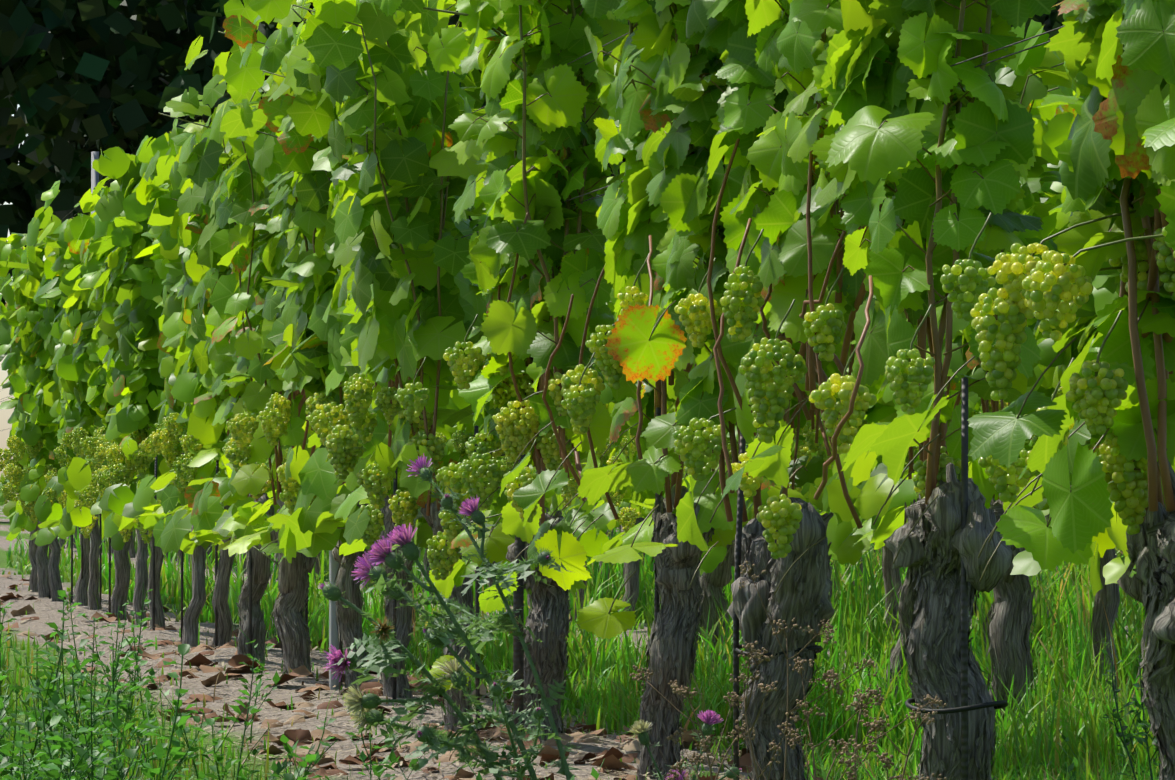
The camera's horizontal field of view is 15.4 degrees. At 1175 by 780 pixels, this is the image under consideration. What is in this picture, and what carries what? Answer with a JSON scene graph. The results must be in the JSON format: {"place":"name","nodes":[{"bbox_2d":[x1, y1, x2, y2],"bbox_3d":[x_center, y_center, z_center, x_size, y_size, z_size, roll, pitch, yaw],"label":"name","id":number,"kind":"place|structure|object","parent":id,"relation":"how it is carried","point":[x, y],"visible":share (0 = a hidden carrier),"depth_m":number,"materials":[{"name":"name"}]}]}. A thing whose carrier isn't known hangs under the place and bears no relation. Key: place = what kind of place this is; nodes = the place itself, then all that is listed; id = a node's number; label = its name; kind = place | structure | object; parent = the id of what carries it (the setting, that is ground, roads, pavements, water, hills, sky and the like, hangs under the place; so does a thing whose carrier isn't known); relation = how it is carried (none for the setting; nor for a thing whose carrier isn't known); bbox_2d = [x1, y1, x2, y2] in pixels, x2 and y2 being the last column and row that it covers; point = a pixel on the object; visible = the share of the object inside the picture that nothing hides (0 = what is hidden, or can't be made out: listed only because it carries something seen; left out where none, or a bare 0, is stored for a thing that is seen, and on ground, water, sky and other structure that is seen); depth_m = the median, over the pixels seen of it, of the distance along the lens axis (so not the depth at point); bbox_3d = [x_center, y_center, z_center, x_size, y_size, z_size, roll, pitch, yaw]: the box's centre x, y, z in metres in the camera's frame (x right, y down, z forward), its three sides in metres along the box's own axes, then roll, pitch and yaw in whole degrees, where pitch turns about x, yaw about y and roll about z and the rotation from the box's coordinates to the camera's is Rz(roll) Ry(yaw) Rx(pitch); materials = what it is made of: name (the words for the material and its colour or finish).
{"place":"outdoors","nodes":[
{"label":"outdoors","id":0,"kind":"place"},
{"bbox_2d":[0,104,27,501],"label":"sky","id":1,"kind":"structure","parent":0,"point":[5,414],"materials":[{"name":"white"}]},
{"bbox_2d":[162,144,259,521],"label":"vine canes","id":2,"kind":"object","parent":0,"point":[228,432],"visible":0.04,"depth_m":15.56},
{"bbox_2d":[158,65,312,565],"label":"vine canes","id":3,"kind":"object","parent":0,"point":[278,458],"visible":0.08,"depth_m":14.01,"materials":[{"name":"plant"}]},
{"bbox_2d":[222,413,272,498],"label":"grape bunches","id":4,"kind":"object","parent":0,"point":[240,431],"visible":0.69,"depth_m":13.92,"materials":[{"name":"green food"}]},
{"bbox_2d":[218,31,345,549],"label":"vine canes","id":5,"kind":"object","parent":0,"point":[340,389],"visible":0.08,"depth_m":13.16,"materials":[{"name":"plant"}]},
{"bbox_2d":[256,392,336,514],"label":"grape bunches","id":6,"kind":"object","parent":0,"point":[273,417],"visible":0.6,"depth_m":12.90,"materials":[{"name":"green food"}]},
{"bbox_2d":[261,9,458,550],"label":"vine canes","id":7,"kind":"object","parent":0,"point":[305,22],"visible":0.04,"depth_m":12.20,"materials":[{"name":"plant"}]},
{"bbox_2d":[262,4,459,515],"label":"vine canes","id":8,"kind":"object","parent":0,"point":[398,380],"visible":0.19,"depth_m":10.95,"materials":[{"name":"plant"}]},
{"bbox_2d":[331,408,391,509],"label":"grape bunches","id":9,"kind":"object","parent":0,"point":[348,423],"visible":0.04,"depth_m":12.12,"materials":[{"name":"green food"}]},
{"bbox_2d":[306,373,445,546],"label":"grape bunches","id":10,"kind":"object","parent":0,"point":[345,449],"visible":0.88,"depth_m":11.05,"materials":[{"name":"green food"}]},
{"bbox_2d":[413,0,615,574],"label":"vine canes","id":11,"kind":"object","parent":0,"point":[539,464],"visible":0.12,"depth_m":9.57,"materials":[{"name":"brown plant"}]},
{"bbox_2d":[0,0,1063,305],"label":"forest tree","id":12,"kind":"object","parent":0,"point":[78,78],"depth_m":101.30,"materials":[{"name":"green plant"}]},
{"bbox_2d":[0,504,1140,779],"bbox_3d":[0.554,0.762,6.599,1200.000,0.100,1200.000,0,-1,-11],"label":"ground","id":13,"kind":"structure","parent":0,"point":[230,692],"depth_m":13.46,"materials":[{"name":"brown soil"}]},
{"bbox_2d":[0,246,48,591],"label":"vine","id":14,"kind":"object","parent":13,"relation":"on","point":[11,504],"depth_m":25.88,"materials":[{"name":"green plant"}]},
{"bbox_2d":[0,435,36,523],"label":"grape bunches","id":15,"kind":"object","parent":14,"relation":"attached to","point":[15,446],"visible":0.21,"depth_m":25.09,"materials":[{"name":"green food"}]},
{"bbox_2d":[0,233,66,601],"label":"vine","id":16,"kind":"object","parent":13,"relation":"on","point":[34,376],"depth_m":23.87,"materials":[{"name":"green plant"}]},
{"bbox_2d":[0,448,44,530],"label":"grape bunches","id":17,"kind":"object","parent":16,"relation":"attached to","point":[6,455],"visible":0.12,"depth_m":25.75,"materials":[{"name":"green food"}]},
{"bbox_2d":[0,230,66,597],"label":"vine","id":18,"kind":"object","parent":13,"relation":"on","point":[6,364],"depth_m":25.16,"materials":[{"name":"green plant"}]},
{"bbox_2d":[1,440,56,521],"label":"grape bunches","id":19,"kind":"object","parent":18,"relation":"attached to","point":[12,477],"visible":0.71,"depth_m":24.09,"materials":[{"name":"green food"}]},
{"bbox_2d":[0,212,103,606],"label":"vine","id":20,"kind":"object","parent":13,"relation":"on","point":[52,399],"depth_m":23.08,"materials":[{"name":"green plant"}]},
{"bbox_2d":[44,450,72,509],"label":"grape bunches","id":21,"kind":"object","parent":20,"relation":"attached to","point":[61,499],"visible":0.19,"depth_m":22.76,"materials":[{"name":"green food"}]},
{"bbox_2d":[24,206,103,609],"bbox_3d":[-2.473,0.124,21.716,0.693,2.138,1.180,0,-1,-11],"label":"vine","id":22,"kind":"object","parent":13,"relation":"on","point":[79,412],"depth_m":21.51,"materials":[{"name":"green plant"}]},
{"bbox_2d":[41,430,95,505],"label":"grape bunches","id":23,"kind":"object","parent":22,"relation":"attached to","point":[66,439],"visible":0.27,"depth_m":21.66,"materials":[{"name":"green food"}]},
{"bbox_2d":[34,180,136,620],"bbox_3d":[-2.218,0.091,20.575,0.781,2.156,1.322,0,-1,-11],"label":"vine","id":24,"kind":"object","parent":13,"relation":"on","point":[94,395],"depth_m":20.57,"materials":[{"name":"green plant"}]},
{"bbox_2d":[63,176,164,626],"bbox_3d":[-1.976,0.041,19.383,0.740,2.184,1.219,0,-1,-11],"label":"vine","id":25,"kind":"object","parent":13,"relation":"on","point":[79,480],"depth_m":19.35,"materials":[{"name":"green plant"}]},
{"bbox_2d":[71,426,133,537],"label":"grape bunches","id":26,"kind":"object","parent":25,"relation":"attached to","point":[76,435],"visible":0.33,"depth_m":20.49,"materials":[{"name":"green food"}]},
{"bbox_2d":[74,434,146,509],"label":"grape bunches","id":27,"kind":"object","parent":25,"relation":"attached to","point":[92,494],"visible":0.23,"depth_m":19.46,"materials":[{"name":"green food"}]},
{"bbox_2d":[69,135,189,629],"bbox_3d":[-1.897,0.005,18.758,0.728,2.230,1.462,0,-1,-11],"label":"vine","id":28,"kind":"object","parent":13,"relation":"on","point":[131,331],"depth_m":18.61,"materials":[{"name":"green plant"}]},
{"bbox_2d":[95,424,154,541],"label":"grape bunches","id":29,"kind":"object","parent":28,"relation":"attached to","point":[106,476],"visible":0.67,"depth_m":18.54,"materials":[{"name":"green food"}]},
{"bbox_2d":[104,129,221,647],"bbox_3d":[-1.581,-0.002,17.570,0.703,2.186,1.396,0,-1,-11],"label":"vine","id":30,"kind":"object","parent":13,"relation":"on","point":[135,210],"depth_m":17.39,"materials":[{"name":"green plant"}]},
{"bbox_2d":[133,413,187,543],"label":"grape bunches","id":31,"kind":"object","parent":30,"relation":"attached to","point":[169,442],"visible":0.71,"depth_m":17.35,"materials":[{"name":"green food"}]},
{"bbox_2d":[118,115,247,647],"bbox_3d":[-1.375,-0.031,16.467,0.751,2.187,1.244,0,-1,-11],"label":"vine","id":32,"kind":"object","parent":13,"relation":"on","point":[188,387],"depth_m":16.27,"materials":[{"name":"green plant"}]},
{"bbox_2d":[169,433,203,492],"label":"grape bunches","id":33,"kind":"object","parent":32,"relation":"attached to","point":[185,479],"visible":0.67,"depth_m":16.12,"materials":[{"name":"green food"}]},
{"bbox_2d":[90,151,338,689],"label":"trellis posts","id":34,"kind":"object","parent":13,"relation":"on","point":[333,625],"visible":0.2,"depth_m":13.21,"materials":[{"name":"grey metal"}]},
{"bbox_2d":[136,80,293,660],"bbox_3d":[-1.310,-0.050,15.621,0.646,2.192,1.587,0,-1,-11],"label":"vine","id":35,"kind":"object","parent":13,"relation":"on","point":[210,318],"depth_m":15.44,"materials":[{"name":"green plant"}]},
{"bbox_2d":[163,19,316,676],"bbox_3d":[-0.996,-0.094,14.267,0.778,2.213,1.678,0,-1,-11],"label":"vine","id":36,"kind":"object","parent":13,"relation":"on","point":[259,302],"depth_m":14.01,"materials":[{"name":"green plant"}]},
{"bbox_2d":[220,0,388,687],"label":"vine","id":37,"kind":"object","parent":13,"relation":"on","point":[300,328],"depth_m":12.86,"materials":[{"name":"green plant"}]},
{"bbox_2d":[227,0,485,697],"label":"vine","id":38,"kind":"object","parent":13,"relation":"on","point":[301,525],"depth_m":12.09,"materials":[{"name":"green plant"}]},
{"bbox_2d":[280,0,505,731],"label":"vine","id":39,"kind":"object","parent":13,"relation":"on","point":[328,53],"depth_m":11.02,"materials":[{"name":"green plant"}]},
{"bbox_2d":[0,574,825,779],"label":"dead leaves","id":40,"kind":"object","parent":13,"relation":"on","point":[612,756],"visible":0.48,"depth_m":11.04,"materials":[{"name":"brown plant"}]},
{"bbox_2d":[359,0,628,745],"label":"vine","id":41,"kind":"object","parent":13,"relation":"on","point":[515,323],"depth_m":9.59,"materials":[{"name":"green plant"}]},
{"bbox_2d":[426,357,573,579],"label":"grape bunches","id":42,"kind":"object","parent":41,"relation":"attached to","point":[516,429],"visible":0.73,"depth_m":9.76,"materials":[{"name":"green food"}]},
{"bbox_2d":[320,453,741,779],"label":"thistle plants","id":43,"kind":"object","parent":13,"relation":"on","point":[382,656],"visible":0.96,"depth_m":7.38,"materials":[{"name":"green plant"}]},
{"bbox_2d":[0,2,1064,779],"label":"vine stakes","id":44,"kind":"object","parent":13,"relation":"on","point":[518,648],"visible":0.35,"depth_m":8.68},
{"bbox_2d":[0,582,1164,779],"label":"herb weeds","id":45,"kind":"object","parent":13,"relation":"on","point":[84,761],"visible":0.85,"depth_m":6.96,"materials":[{"name":"green plant"}]},
{"bbox_2d":[43,24,1164,696],"bbox_3d":[-2.040,0.339,29.934,0.812,2.135,44.321,0,-1,-11],"label":"vine row","id":46,"kind":"object","parent":13,"relation":"on","point":[595,542],"depth_m":14.43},
{"bbox_2d":[499,0,748,779],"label":"vine","id":47,"kind":"object","parent":13,"relation":"on","point":[627,229],"depth_m":8.61,"materials":[{"name":"green plant"}]},
{"bbox_2d":[561,325,622,434],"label":"vine grapes","id":48,"kind":"object","parent":47,"relation":"hanging from","point":[610,368],"visible":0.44,"depth_m":8.57,"materials":[{"name":"green food"}]},
{"bbox_2d":[512,20,746,539],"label":"vine shoots","id":49,"kind":"object","parent":47,"relation":"attached to","point":[660,395],"visible":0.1,"depth_m":8.76,"materials":[{"name":"brown plant"}]},
{"bbox_2d":[673,391,727,480],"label":"vine grapes","id":50,"kind":"object","parent":47,"relation":"hanging from","point":[702,459],"visible":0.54,"depth_m":7.51,"materials":[{"name":"green food"}]},
{"bbox_2d":[135,353,1117,618],"bbox_3d":[-3.028,0.717,45.041,0.821,2.143,63.588,0,-1,-11],"label":"vine row","id":51,"kind":"object","parent":13,"relation":"on","point":[1042,505],"depth_m":23.96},
{"bbox_2d":[269,444,1164,599],"bbox_3d":[-1.988,0.859,50.043,0.818,2.095,63.605,0,-1,-11],"label":"vine row","id":52,"kind":"object","parent":13,"relation":"on","point":[627,504],"depth_m":36.93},
{"bbox_2d":[623,0,839,594],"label":"vine canes","id":53,"kind":"object","parent":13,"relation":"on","point":[811,365],"visible":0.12,"depth_m":7.51,"materials":[{"name":"plant"}]},
{"bbox_2d":[606,0,874,779],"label":"vine","id":54,"kind":"object","parent":13,"relation":"on","point":[737,38],"depth_m":7.63,"materials":[{"name":"green plant"}]},
{"bbox_2d":[429,0,1057,779],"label":"vine","id":55,"kind":"object","parent":13,"relation":"on","point":[865,158],"depth_m":6.63,"materials":[{"name":"green plant"}]},
{"bbox_2d":[372,0,1122,662],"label":"vine canes","id":56,"kind":"object","parent":13,"relation":"on","point":[934,442],"visible":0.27,"depth_m":6.69,"materials":[{"name":"plant"}]},
{"bbox_2d":[629,561,946,779],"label":"dry umbel weeds","id":57,"kind":"object","parent":13,"relation":"on","point":[675,686],"visible":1,"depth_m":6.25,"materials":[{"name":"plant"}]},
{"bbox_2d":[498,439,1122,573],"bbox_3d":[-0.479,0.922,52.747,0.808,2.112,58.557,0,-1,-11],"label":"vine row","id":58,"kind":"object","parent":13,"relation":"on","point":[1028,442],"depth_m":37.49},
{"bbox_2d":[593,19,1174,732],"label":"vine row","id":59,"kind":"object","parent":13,"relation":"on","point":[869,483],"depth_m":10.69,"materials":[{"name":"green plant"}]},
{"bbox_2d":[870,0,1174,779],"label":"vine","id":60,"kind":"object","parent":13,"relation":"on","point":[1119,60],"depth_m":5.35,"materials":[{"name":"green plant"}]},
{"bbox_2d":[917,30,1174,581],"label":"vine canes","id":61,"kind":"object","parent":60,"relation":"attached to","point":[1157,474],"visible":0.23,"depth_m":5.33,"materials":[{"name":"brown plant"}]},
{"bbox_2d":[970,222,1174,534],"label":"vine grapes","id":62,"kind":"object","parent":60,"relation":"hanging from","point":[1036,284],"visible":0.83,"depth_m":5.35,"materials":[{"name":"green food"}]},
{"bbox_2d":[0,509,1165,779],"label":"grass","id":63,"kind":"structure","parent":0,"point":[1056,695],"depth_m":12.21,"materials":[{"name":"green plant"}]},
{"bbox_2d":[135,387,1090,532],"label":"grapes","id":64,"kind":"object","parent":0,"point":[569,491],"visible":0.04,"depth_m":17.84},
{"bbox_2d":[351,259,1127,558],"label":"grape bunches","id":65,"kind":"object","parent":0,"point":[1084,393],"visible":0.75,"depth_m":6.81,"materials":[{"name":"green food"}]},
{"bbox_2d":[735,644,1008,713],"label":"vine ties","id":66,"kind":"object","parent":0,"point":[1000,704],"visible":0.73,"depth_m":6.53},
{"bbox_2d":[712,62,1172,506],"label":"vine shoots","id":67,"kind":"object","parent":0,"point":[994,406],"visible":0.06,"depth_m":12.31,"materials":[{"name":"plant"}]}
]}

